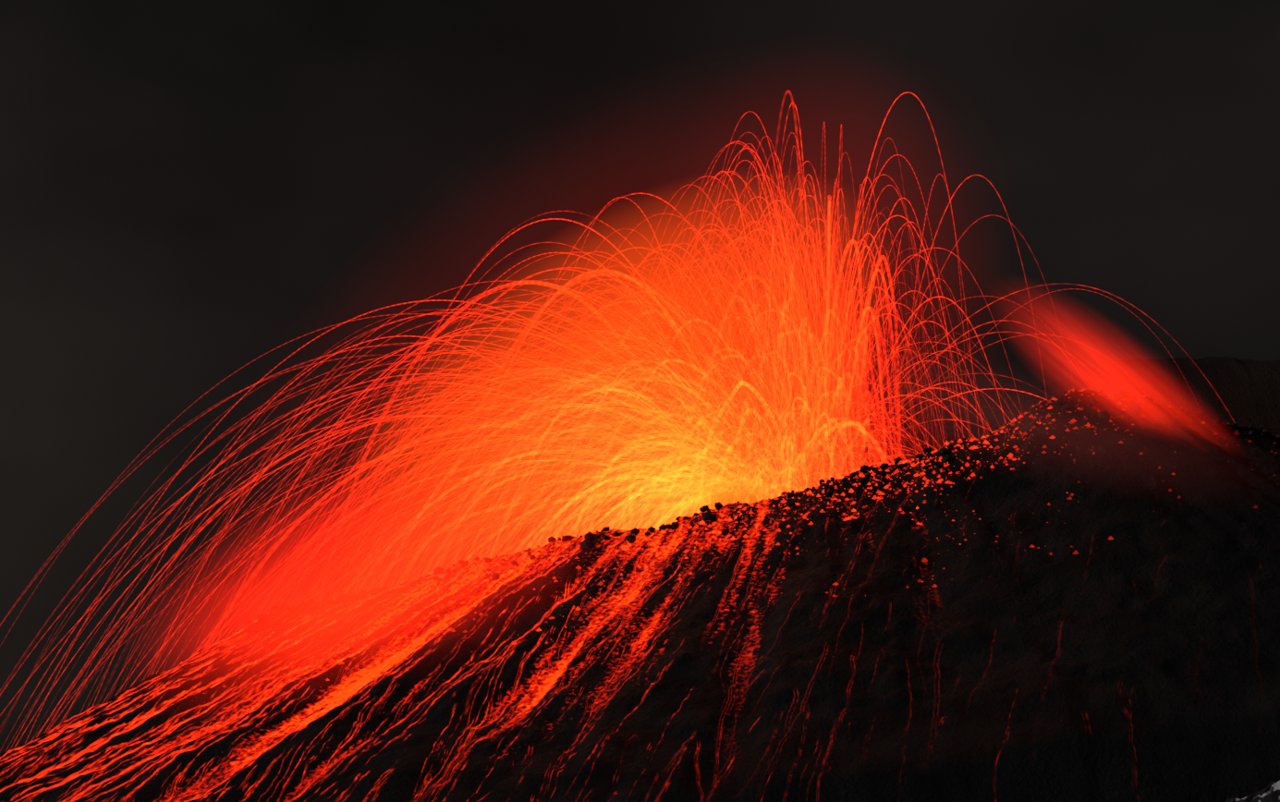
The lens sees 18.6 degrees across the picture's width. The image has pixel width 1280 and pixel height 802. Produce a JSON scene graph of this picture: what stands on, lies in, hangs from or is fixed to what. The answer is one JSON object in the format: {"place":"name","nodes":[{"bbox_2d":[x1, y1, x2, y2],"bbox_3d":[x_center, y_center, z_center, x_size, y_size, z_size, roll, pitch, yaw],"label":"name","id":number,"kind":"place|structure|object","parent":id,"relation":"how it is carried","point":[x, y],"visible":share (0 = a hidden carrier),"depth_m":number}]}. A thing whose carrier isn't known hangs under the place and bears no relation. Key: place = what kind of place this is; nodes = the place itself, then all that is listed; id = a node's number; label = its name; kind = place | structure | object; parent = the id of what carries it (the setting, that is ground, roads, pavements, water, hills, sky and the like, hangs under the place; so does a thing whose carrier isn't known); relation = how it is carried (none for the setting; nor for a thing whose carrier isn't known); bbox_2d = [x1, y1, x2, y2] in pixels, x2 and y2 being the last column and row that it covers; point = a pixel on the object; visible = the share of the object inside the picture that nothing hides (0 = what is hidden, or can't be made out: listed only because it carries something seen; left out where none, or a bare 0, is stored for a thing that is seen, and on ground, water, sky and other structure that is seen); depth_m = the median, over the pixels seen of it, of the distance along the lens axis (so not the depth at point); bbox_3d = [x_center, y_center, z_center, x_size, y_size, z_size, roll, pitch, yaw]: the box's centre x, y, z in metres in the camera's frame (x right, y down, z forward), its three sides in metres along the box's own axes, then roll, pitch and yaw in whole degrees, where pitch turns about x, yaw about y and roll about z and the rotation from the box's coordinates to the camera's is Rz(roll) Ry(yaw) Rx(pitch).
{"place":"outdoors","nodes":[
{"label":"outdoors","id":0,"kind":"place"},
{"bbox_2d":[0,356,1279,801],"bbox_3d":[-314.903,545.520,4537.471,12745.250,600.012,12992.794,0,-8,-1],"label":"volcano","id":1,"kind":"structure","parent":0,"point":[1044,608],"depth_m":1184.34},
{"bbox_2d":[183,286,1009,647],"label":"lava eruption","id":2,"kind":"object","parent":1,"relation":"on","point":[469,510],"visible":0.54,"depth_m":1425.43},
{"bbox_2d":[332,362,870,593],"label":"fountain","id":3,"kind":"object","parent":1,"relation":"on","point":[382,582],"depth_m":1375.10},
{"bbox_2d":[153,428,1148,724],"bbox_3d":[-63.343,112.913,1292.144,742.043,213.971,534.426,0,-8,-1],"label":"rolling bomb streaks","id":4,"kind":"object","parent":1,"relation":"on","point":[342,628],"visible":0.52,"depth_m":1277.82},
{"bbox_2d":[119,336,1200,675],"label":"lava bomb trails","id":5,"kind":"object","parent":1,"relation":"on","point":[711,497],"visible":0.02,"depth_m":1415.06},
{"bbox_2d":[234,388,1213,686],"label":"glowing clasts","id":6,"kind":"object","parent":1,"relation":"on","point":[532,549],"visible":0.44,"depth_m":1283.48},
{"bbox_2d":[219,388,1279,642],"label":"rim blocks","id":7,"kind":"structure","parent":1,"relation":"on","point":[708,516],"depth_m":1280.45},
{"bbox_2d":[670,281,1011,508],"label":"jet halo","id":8,"kind":"object","parent":1,"relation":"on","point":[779,488],"visible":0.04,"depth_m":1444.60},
{"bbox_2d":[1225,780,1279,801],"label":"rock","id":9,"kind":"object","parent":1,"relation":"on","point":[1271,793],"visible":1,"depth_m":492.61},
{"bbox_2d":[0,0,1279,754],"label":"sky","id":10,"kind":"structure","parent":0,"point":[256,255]}
]}

